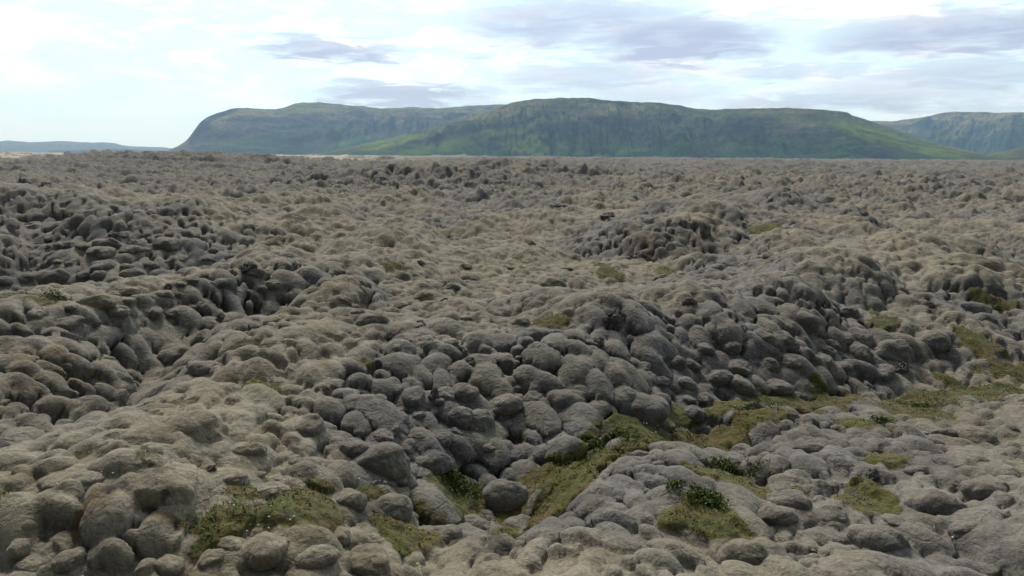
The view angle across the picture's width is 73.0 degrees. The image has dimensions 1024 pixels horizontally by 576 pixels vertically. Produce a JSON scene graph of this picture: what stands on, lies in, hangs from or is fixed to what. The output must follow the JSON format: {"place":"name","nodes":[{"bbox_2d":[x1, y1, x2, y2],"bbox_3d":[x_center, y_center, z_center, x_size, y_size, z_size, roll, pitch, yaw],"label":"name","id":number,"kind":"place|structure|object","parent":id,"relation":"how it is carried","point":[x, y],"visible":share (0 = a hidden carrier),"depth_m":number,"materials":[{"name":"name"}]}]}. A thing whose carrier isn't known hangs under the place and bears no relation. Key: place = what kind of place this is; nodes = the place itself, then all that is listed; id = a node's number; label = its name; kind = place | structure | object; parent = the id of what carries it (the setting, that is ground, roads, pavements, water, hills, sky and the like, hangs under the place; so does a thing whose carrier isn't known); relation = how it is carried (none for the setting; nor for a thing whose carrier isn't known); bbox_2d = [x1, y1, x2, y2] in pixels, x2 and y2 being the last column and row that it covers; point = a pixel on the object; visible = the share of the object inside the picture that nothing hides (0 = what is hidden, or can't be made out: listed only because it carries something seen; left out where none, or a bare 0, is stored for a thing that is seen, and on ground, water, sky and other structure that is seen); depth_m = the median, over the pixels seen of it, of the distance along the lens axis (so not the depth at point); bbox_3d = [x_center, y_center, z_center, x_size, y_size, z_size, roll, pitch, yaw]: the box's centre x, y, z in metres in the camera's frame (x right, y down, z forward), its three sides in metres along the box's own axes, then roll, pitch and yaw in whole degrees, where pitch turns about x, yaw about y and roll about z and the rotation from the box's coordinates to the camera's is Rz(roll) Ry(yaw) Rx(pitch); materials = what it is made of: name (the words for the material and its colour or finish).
{"place":"outdoors","nodes":[
{"label":"outdoors","id":0,"kind":"place"},
{"bbox_2d":[0,140,171,152],"bbox_3d":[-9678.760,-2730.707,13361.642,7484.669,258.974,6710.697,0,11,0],"label":"hill","id":1,"kind":"structure","parent":0,"point":[22,146],"depth_m":13489.80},
{"bbox_2d":[48,149,157,152],"bbox_3d":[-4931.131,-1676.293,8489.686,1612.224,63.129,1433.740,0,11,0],"label":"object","id":2,"kind":"structure","parent":0,"point":[80,151],"depth_m":8367.69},
{"bbox_2d":[167,102,506,154],"bbox_3d":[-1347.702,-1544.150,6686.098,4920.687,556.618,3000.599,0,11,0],"label":"hill","id":3,"kind":"structure","parent":0,"point":[302,128],"depth_m":6283.90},
{"bbox_2d":[0,149,1023,575],"bbox_3d":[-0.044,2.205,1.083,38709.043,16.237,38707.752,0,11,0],"label":"ground","id":4,"kind":"structure","parent":0,"point":[902,241],"depth_m":16.90,"materials":[{"name":"plant"}]},
{"bbox_2d":[6,538,30,561],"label":"moss cushion","id":5,"kind":"object","parent":4,"relation":"on","point":[17,548],"visible":0.99,"depth_m":8.23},
{"bbox_2d":[14,271,36,282],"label":"moss cushion","id":6,"kind":"object","parent":4,"relation":"on","point":[27,277],"visible":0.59,"depth_m":27.21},
{"bbox_2d":[14,554,41,571],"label":"moss cushion","id":7,"kind":"object","parent":4,"relation":"on","point":[31,563],"visible":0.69,"depth_m":8.15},
{"bbox_2d":[21,520,38,531],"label":"moss cushion","id":8,"kind":"object","parent":4,"relation":"on","point":[28,525],"visible":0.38,"depth_m":8.46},
{"bbox_2d":[26,306,49,320],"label":"moss cushion","id":9,"kind":"object","parent":4,"relation":"on","point":[38,312],"visible":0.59,"depth_m":15.58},
{"bbox_2d":[35,268,70,284],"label":"moss cushion","id":10,"kind":"object","parent":4,"relation":"on","point":[60,276],"visible":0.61,"depth_m":26.63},
{"bbox_2d":[41,287,78,302],"bbox_3d":[-10.946,0.194,16.704,0.910,0.402,0.716,0,11,0],"label":"leafy herb","id":11,"kind":"object","parent":4,"relation":"on","point":[62,297],"visible":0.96,"depth_m":16.65,"materials":[{"name":"green plant"}]},
{"bbox_2d":[51,547,87,573],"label":"moss cushion","id":12,"kind":"object","parent":4,"relation":"on","point":[67,561],"visible":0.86,"depth_m":8.24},
{"bbox_2d":[56,315,84,330],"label":"moss cushion","id":13,"kind":"object","parent":4,"relation":"on","point":[73,322],"visible":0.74,"depth_m":15.76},
{"bbox_2d":[36,463,105,491],"bbox_3d":[-5.871,2.597,9.284,0.937,0.415,0.734,-3,2,1],"label":"moss cushion","id":14,"kind":"object","parent":4,"relation":"on","point":[82,474],"visible":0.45,"depth_m":9.09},
{"bbox_2d":[50,426,106,449],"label":"moss cushion","id":15,"kind":"object","parent":4,"relation":"on","point":[66,440],"visible":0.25,"depth_m":10.17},
{"bbox_2d":[74,294,117,310],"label":"moss cushion","id":16,"kind":"object","parent":4,"relation":"on","point":[103,302],"visible":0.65,"depth_m":16.82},
{"bbox_2d":[85,246,115,258],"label":"moss cushion","id":17,"kind":"object","parent":4,"relation":"on","point":[102,252],"visible":0.89,"depth_m":27.96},
{"bbox_2d":[89,259,116,270],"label":"moss cushion","id":18,"kind":"object","parent":4,"relation":"on","point":[106,264],"visible":0.81,"depth_m":27.15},
{"bbox_2d":[92,238,122,248],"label":"moss cushion","id":19,"kind":"object","parent":4,"relation":"on","point":[113,243],"visible":0.49,"depth_m":28.66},
{"bbox_2d":[86,371,136,394],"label":"moss cushion","id":20,"kind":"object","parent":4,"relation":"on","point":[125,381],"visible":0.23,"depth_m":14.83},
{"bbox_2d":[107,305,130,317],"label":"moss cushion","id":21,"kind":"object","parent":4,"relation":"on","point":[120,311],"visible":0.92,"depth_m":16.88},
{"bbox_2d":[117,286,139,295],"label":"moss cushion","id":22,"kind":"object","parent":4,"relation":"on","point":[126,290],"visible":0.69,"depth_m":18.15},
{"bbox_2d":[118,245,141,253],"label":"moss cushion","id":23,"kind":"object","parent":4,"relation":"on","point":[131,249],"visible":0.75,"depth_m":28.61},
{"bbox_2d":[119,268,144,277],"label":"moss cushion","id":24,"kind":"object","parent":4,"relation":"on","point":[131,272],"visible":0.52,"depth_m":26.95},
{"bbox_2d":[133,467,194,510],"bbox_3d":[-4.796,2.763,9.283,1.127,0.688,0.760,0,16,10],"label":"moss cushion","id":25,"kind":"object","parent":4,"relation":"on","point":[154,488],"visible":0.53,"depth_m":9.04,"materials":[{"name":"plant"}]},
{"bbox_2d":[152,237,181,250],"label":"moss cushion","id":26,"kind":"object","parent":4,"relation":"on","point":[169,244],"visible":0.88,"depth_m":29.38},
{"bbox_2d":[155,553,184,575],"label":"moss cushion","id":27,"kind":"object","parent":4,"relation":"on","point":[167,564],"visible":1,"depth_m":8.40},
{"bbox_2d":[157,345,190,364],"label":"moss cushion","id":28,"kind":"object","parent":4,"relation":"on","point":[169,355],"visible":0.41,"depth_m":17.07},
{"bbox_2d":[158,410,227,443],"bbox_3d":[-5.160,2.340,10.900,1.286,0.779,0.967,-4,22,-9],"label":"moss cushion","id":29,"kind":"object","parent":4,"relation":"on","point":[202,426],"visible":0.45,"depth_m":10.72,"materials":[{"name":"plant"}]},
{"bbox_2d":[186,360,223,375],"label":"moss cushion","id":30,"kind":"object","parent":4,"relation":"on","point":[197,368],"visible":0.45,"depth_m":13.98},
{"bbox_2d":[197,548,224,568],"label":"moss cushion","id":31,"kind":"object","parent":4,"relation":"on","point":[210,557],"visible":0.85,"depth_m":8.50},
{"bbox_2d":[217,536,245,550],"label":"moss cushion","id":32,"kind":"object","parent":4,"relation":"on","point":[230,543],"visible":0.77,"depth_m":8.72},
{"bbox_2d":[223,471,249,484],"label":"moss cushion","id":33,"kind":"object","parent":4,"relation":"on","point":[238,477],"visible":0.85,"depth_m":9.88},
{"bbox_2d":[231,441,266,456],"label":"moss cushion","id":34,"kind":"object","parent":4,"relation":"on","point":[255,448],"visible":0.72,"depth_m":10.67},
{"bbox_2d":[246,531,289,571],"bbox_3d":[-3.144,3.352,8.809,0.615,0.397,0.574,-5,16,1],"label":"moss cushion","id":35,"kind":"object","parent":4,"relation":"on","point":[268,550],"visible":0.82,"depth_m":8.61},
{"bbox_2d":[256,481,290,496],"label":"moss cushion","id":36,"kind":"object","parent":4,"relation":"on","point":[272,488],"visible":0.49,"depth_m":9.94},
{"bbox_2d":[294,413,325,436],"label":"moss cushion","id":37,"kind":"object","parent":4,"relation":"on","point":[310,424],"visible":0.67,"depth_m":11.79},
{"bbox_2d":[294,544,338,568],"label":"moss cushion","id":38,"kind":"object","parent":4,"relation":"on","point":[320,556],"visible":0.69,"depth_m":8.71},
{"bbox_2d":[334,526,349,546],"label":"moss cushion","id":39,"kind":"object","parent":4,"relation":"on","point":[342,534],"visible":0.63,"depth_m":9.42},
{"bbox_2d":[335,489,367,511],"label":"moss cushion","id":40,"kind":"object","parent":4,"relation":"on","point":[356,501],"visible":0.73,"depth_m":10.39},
{"bbox_2d":[338,437,369,456],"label":"moss cushion","id":41,"kind":"object","parent":4,"relation":"on","point":[354,446],"visible":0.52,"depth_m":11.59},
{"bbox_2d":[350,543,388,575],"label":"moss cushion","id":42,"kind":"object","parent":4,"relation":"on","point":[370,559],"visible":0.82,"depth_m":9.16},
{"bbox_2d":[355,313,389,325],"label":"moss cushion","id":43,"kind":"object","parent":4,"relation":"on","point":[367,319],"visible":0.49,"depth_m":16.46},
{"bbox_2d":[353,442,410,480],"bbox_3d":[-2.244,2.953,11.685,1.034,0.710,0.730,2,11,0],"label":"moss cushion","id":44,"kind":"object","parent":4,"relation":"on","point":[390,460],"visible":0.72,"depth_m":11.42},
{"bbox_2d":[372,428,394,442],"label":"moss cushion","id":45,"kind":"object","parent":4,"relation":"on","point":[382,435],"visible":0.66,"depth_m":12.33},
{"bbox_2d":[371,493,412,521],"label":"moss cushion","id":46,"kind":"object","parent":4,"relation":"on","point":[396,506],"visible":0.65,"depth_m":10.69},
{"bbox_2d":[401,438,415,454],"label":"moss cushion","id":47,"kind":"object","parent":4,"relation":"on","point":[408,445],"visible":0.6,"depth_m":12.49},
{"bbox_2d":[402,386,424,406],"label":"moss cushion","id":48,"kind":"object","parent":4,"relation":"on","point":[412,396],"visible":0.91,"depth_m":13.55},
{"bbox_2d":[412,290,436,300],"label":"moss cushion","id":49,"kind":"object","parent":4,"relation":"on","point":[424,295],"visible":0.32,"depth_m":20.27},
{"bbox_2d":[415,449,454,474],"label":"moss cushion","id":50,"kind":"object","parent":4,"relation":"on","point":[437,461],"visible":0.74,"depth_m":12.34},
{"bbox_2d":[431,429,453,448],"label":"moss cushion","id":51,"kind":"object","parent":4,"relation":"on","point":[444,437],"visible":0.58,"depth_m":12.97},
{"bbox_2d":[427,524,462,543],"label":"moss cushion","id":52,"kind":"object","parent":4,"relation":"on","point":[448,532],"visible":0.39,"depth_m":10.61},
{"bbox_2d":[438,386,454,400],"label":"moss cushion","id":53,"kind":"object","parent":4,"relation":"on","point":[446,392],"visible":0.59,"depth_m":13.90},
{"bbox_2d":[429,446,484,505],"bbox_3d":[-0.967,3.378,12.431,1.182,0.935,0.806,0,11,0],"label":"leafy herb","id":54,"kind":"object","parent":4,"relation":"on","point":[453,478],"visible":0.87,"depth_m":12.43,"materials":[{"name":"green plant"}]},
{"bbox_2d":[447,406,471,429],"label":"moss cushion","id":55,"kind":"object","parent":4,"relation":"on","point":[460,417],"visible":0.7,"depth_m":13.50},
{"bbox_2d":[452,383,478,402],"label":"moss cushion","id":56,"kind":"object","parent":4,"relation":"on","point":[466,393],"visible":0.89,"depth_m":14.00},
{"bbox_2d":[463,514,489,529],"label":"moss cushion","id":57,"kind":"object","parent":4,"relation":"on","point":[476,520],"visible":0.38,"depth_m":11.58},
{"bbox_2d":[468,408,493,431],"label":"moss cushion","id":58,"kind":"object","parent":4,"relation":"on","point":[482,420],"visible":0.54,"depth_m":13.61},
{"bbox_2d":[482,479,528,511],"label":"moss cushion","id":59,"kind":"object","parent":4,"relation":"on","point":[502,495],"visible":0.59,"depth_m":12.23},
{"bbox_2d":[489,393,522,415],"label":"moss cushion","id":60,"kind":"object","parent":4,"relation":"on","point":[507,404],"visible":0.94,"depth_m":14.06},
{"bbox_2d":[0,215,1023,554],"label":"moss tufts","id":61,"kind":"object","parent":4,"relation":"on","point":[554,463],"visible":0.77,"depth_m":12.80,"materials":[{"name":"plant"}]},
{"bbox_2d":[503,514,529,528],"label":"moss cushion","id":62,"kind":"object","parent":4,"relation":"on","point":[519,521],"visible":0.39,"depth_m":11.84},
{"bbox_2d":[523,390,544,401],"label":"moss cushion","id":63,"kind":"object","parent":4,"relation":"on","point":[531,395],"visible":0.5,"depth_m":14.41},
{"bbox_2d":[538,277,566,286],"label":"moss cushion","id":64,"kind":"object","parent":4,"relation":"on","point":[552,281],"visible":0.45,"depth_m":27.04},
{"bbox_2d":[545,389,587,409],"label":"moss cushion","id":65,"kind":"object","parent":4,"relation":"on","point":[561,399],"visible":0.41,"depth_m":14.37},
{"bbox_2d":[601,307,625,325],"bbox_3d":[2.591,0.768,17.404,0.822,0.563,0.439,-10,15,-44],"label":"lava rock","id":66,"kind":"object","parent":4,"relation":"on","point":[615,315],"visible":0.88,"depth_m":17.24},
{"bbox_2d":[596,417,640,442],"bbox_3d":[2.055,2.952,13.834,1.063,0.594,0.586,0,11,0],"label":"leafy herb","id":67,"kind":"object","parent":4,"relation":"on","point":[619,430],"visible":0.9,"depth_m":13.77,"materials":[{"name":"green plant"}]},
{"bbox_2d":[625,251,655,261],"bbox_3d":[6.502,-1.427,35.197,1.592,0.935,0.850,1,11,1],"label":"lava rock","id":68,"kind":"object","parent":4,"relation":"on","point":[643,255],"visible":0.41,"depth_m":34.95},
{"bbox_2d":[617,392,669,428],"bbox_3d":[2.692,2.673,14.994,1.502,0.860,1.033,-3,20,-15],"label":"moss cushion","id":69,"kind":"object","parent":4,"relation":"on","point":[653,411],"visible":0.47,"depth_m":14.61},
{"bbox_2d":[670,355,686,370],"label":"moss cushion","id":70,"kind":"object","parent":4,"relation":"on","point":[678,363],"visible":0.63,"depth_m":16.93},
{"bbox_2d":[677,375,696,390],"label":"moss cushion","id":71,"kind":"object","parent":4,"relation":"on","point":[687,382],"visible":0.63,"depth_m":16.46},
{"bbox_2d":[685,358,701,372],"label":"moss cushion","id":72,"kind":"object","parent":4,"relation":"on","point":[694,366],"visible":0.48,"depth_m":17.19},
{"bbox_2d":[684,405,706,422],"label":"moss cushion","id":73,"kind":"object","parent":4,"relation":"on","point":[697,414],"visible":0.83,"depth_m":15.59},
{"bbox_2d":[674,483,731,510],"bbox_3d":[2.966,3.306,10.814,0.862,0.341,0.627,0,11,0],"label":"leafy herb","id":74,"kind":"object","parent":4,"relation":"on","point":[706,496],"visible":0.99,"depth_m":10.75,"materials":[{"name":"green plant"}]},
{"bbox_2d":[695,342,714,354],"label":"moss cushion","id":75,"kind":"object","parent":4,"relation":"on","point":[706,348],"visible":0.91,"depth_m":17.74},
{"bbox_2d":[706,369,733,386],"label":"moss cushion","id":76,"kind":"object","parent":4,"relation":"on","point":[721,378],"visible":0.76,"depth_m":17.08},
{"bbox_2d":[704,447,745,463],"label":"moss cushion","id":77,"kind":"object","parent":4,"relation":"on","point":[722,454],"visible":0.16,"depth_m":12.99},
{"bbox_2d":[690,447,771,478],"bbox_3d":[3.966,3.199,12.554,1.566,0.700,0.556,0,11,0],"label":"leafy herb","id":78,"kind":"object","parent":4,"relation":"on","point":[733,470],"visible":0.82,"depth_m":12.54,"materials":[{"name":"green plant"}]},
{"bbox_2d":[722,341,741,354],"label":"moss cushion","id":79,"kind":"object","parent":4,"relation":"on","point":[731,347],"visible":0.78,"depth_m":17.94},
{"bbox_2d":[728,358,753,375],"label":"moss cushion","id":80,"kind":"object","parent":4,"relation":"on","point":[741,366],"visible":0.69,"depth_m":17.50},
{"bbox_2d":[714,538,768,565],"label":"moss cushion","id":81,"kind":"object","parent":4,"relation":"on","point":[754,553],"visible":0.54,"depth_m":9.61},
{"bbox_2d":[727,374,756,396],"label":"moss cushion","id":82,"kind":"object","parent":4,"relation":"on","point":[739,384],"visible":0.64,"depth_m":16.98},
{"bbox_2d":[751,327,777,346],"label":"moss cushion","id":83,"kind":"object","parent":4,"relation":"on","point":[767,335],"visible":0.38,"depth_m":18.44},
{"bbox_2d":[762,357,778,371],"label":"moss cushion","id":84,"kind":"object","parent":4,"relation":"on","point":[770,364],"visible":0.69,"depth_m":17.90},
{"bbox_2d":[757,504,798,525],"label":"moss cushion","id":85,"kind":"object","parent":4,"relation":"on","point":[770,514],"visible":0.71,"depth_m":10.70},
{"bbox_2d":[766,378,794,394],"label":"moss cushion","id":86,"kind":"object","parent":4,"relation":"on","point":[780,386],"visible":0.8,"depth_m":17.33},
{"bbox_2d":[778,334,799,353],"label":"moss cushion","id":87,"kind":"object","parent":4,"relation":"on","point":[791,343],"visible":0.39,"depth_m":18.50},
{"bbox_2d":[766,489,812,509],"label":"moss cushion","id":88,"kind":"object","parent":4,"relation":"on","point":[797,499],"visible":0.56,"depth_m":11.22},
{"bbox_2d":[780,355,800,369],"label":"moss cushion","id":89,"kind":"object","parent":4,"relation":"on","point":[790,362],"visible":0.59,"depth_m":18.05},
{"bbox_2d":[791,441,825,453],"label":"moss cushion","id":90,"kind":"object","parent":4,"relation":"on","point":[808,447],"visible":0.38,"depth_m":13.40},
{"bbox_2d":[796,310,821,332],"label":"moss cushion","id":91,"kind":"object","parent":4,"relation":"on","point":[811,323],"visible":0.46,"depth_m":20.24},
{"bbox_2d":[804,528,833,546],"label":"moss cushion","id":92,"kind":"object","parent":4,"relation":"on","point":[823,537],"visible":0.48,"depth_m":10.31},
{"bbox_2d":[795,436,842,447],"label":"moss cushion","id":93,"kind":"object","parent":4,"relation":"on","point":[824,441],"visible":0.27,"depth_m":14.19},
{"bbox_2d":[817,504,848,523],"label":"moss cushion","id":94,"kind":"object","parent":4,"relation":"on","point":[832,512],"visible":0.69,"depth_m":10.94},
{"bbox_2d":[823,542,851,552],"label":"moss cushion","id":95,"kind":"object","parent":4,"relation":"on","point":[831,546],"visible":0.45,"depth_m":9.83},
{"bbox_2d":[840,307,860,318],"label":"moss cushion","id":96,"kind":"object","parent":4,"relation":"on","point":[853,312],"visible":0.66,"depth_m":22.12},
{"bbox_2d":[848,341,873,362],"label":"moss cushion","id":97,"kind":"object","parent":4,"relation":"on","point":[859,351],"visible":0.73,"depth_m":20.07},
{"bbox_2d":[847,327,874,347],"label":"moss cushion","id":98,"kind":"object","parent":4,"relation":"on","point":[864,337],"visible":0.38,"depth_m":20.73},
{"bbox_2d":[846,524,911,551],"bbox_3d":[5.519,3.863,10.460,0.868,0.615,0.666,-2,11,-15],"label":"moss cushion","id":99,"kind":"object","parent":4,"relation":"on","point":[880,538],"visible":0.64,"depth_m":10.22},
{"bbox_2d":[874,364,894,380],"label":"moss cushion","id":100,"kind":"object","parent":4,"relation":"on","point":[886,372],"visible":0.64,"depth_m":19.57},
{"bbox_2d":[873,339,914,364],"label":"moss cushion","id":101,"kind":"object","parent":4,"relation":"on","point":[897,350],"visible":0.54,"depth_m":20.37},
{"bbox_2d":[882,513,905,526],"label":"moss cushion","id":102,"kind":"object","parent":4,"relation":"on","point":[894,520],"visible":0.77,"depth_m":10.88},
{"bbox_2d":[902,465,929,474],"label":"moss cushion","id":103,"kind":"object","parent":4,"relation":"on","point":[910,470],"visible":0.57,"depth_m":12.40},
{"bbox_2d":[913,330,950,354],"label":"moss cushion","id":104,"kind":"object","parent":4,"relation":"on","point":[936,341],"visible":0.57,"depth_m":21.10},
{"bbox_2d":[900,488,968,514],"bbox_3d":[6.885,3.634,11.309,1.086,0.741,0.680,-5,-2,41],"label":"moss cushion","id":105,"kind":"object","parent":4,"relation":"on","point":[932,501],"visible":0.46,"depth_m":11.09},
{"bbox_2d":[928,427,957,436],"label":"moss cushion","id":106,"kind":"object","parent":4,"relation":"on","point":[952,432],"visible":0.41,"depth_m":15.02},
{"bbox_2d":[930,454,965,467],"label":"moss cushion","id":107,"kind":"object","parent":4,"relation":"on","point":[945,460],"visible":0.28,"depth_m":12.80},
{"bbox_2d":[947,520,977,538],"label":"moss cushion","id":108,"kind":"object","parent":4,"relation":"on","point":[957,529],"visible":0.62,"depth_m":10.45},
{"bbox_2d":[955,426,998,443],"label":"moss cushion","id":109,"kind":"object","parent":4,"relation":"on","point":[977,434],"visible":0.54,"depth_m":14.79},
{"bbox_2d":[959,478,1008,500],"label":"moss cushion","id":110,"kind":"object","parent":4,"relation":"on","point":[979,489],"visible":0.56,"depth_m":11.38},
{"bbox_2d":[973,312,998,324],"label":"moss cushion","id":111,"kind":"object","parent":4,"relation":"on","point":[983,316],"visible":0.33,"depth_m":23.48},
{"bbox_2d":[999,464,1020,477],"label":"moss cushion","id":112,"kind":"object","parent":4,"relation":"on","point":[1005,469],"visible":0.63,"depth_m":12.49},
{"bbox_2d":[0,0,1023,147],"label":"sky","id":113,"kind":"structure","parent":0,"point":[145,73],"materials":[{"name":"white"}]},
{"bbox_2d":[304,98,1013,159],"bbox_3d":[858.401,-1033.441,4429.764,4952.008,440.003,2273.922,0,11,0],"label":"hill","id":114,"kind":"structure","parent":0,"point":[579,127],"depth_m":4379.97,"materials":[{"name":"plant"}]},
{"bbox_2d":[872,111,1023,153],"bbox_3d":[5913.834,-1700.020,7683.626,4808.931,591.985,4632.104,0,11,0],"label":"hill","id":115,"kind":"structure","parent":0,"point":[985,132],"depth_m":7573.23,"materials":[{"name":"plant"}]},
{"bbox_2d":[983,147,1023,159],"bbox_3d":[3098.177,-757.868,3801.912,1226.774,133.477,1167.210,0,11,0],"label":"hill","id":116,"kind":"structure","parent":0,"point":[1016,154],"depth_m":3871.92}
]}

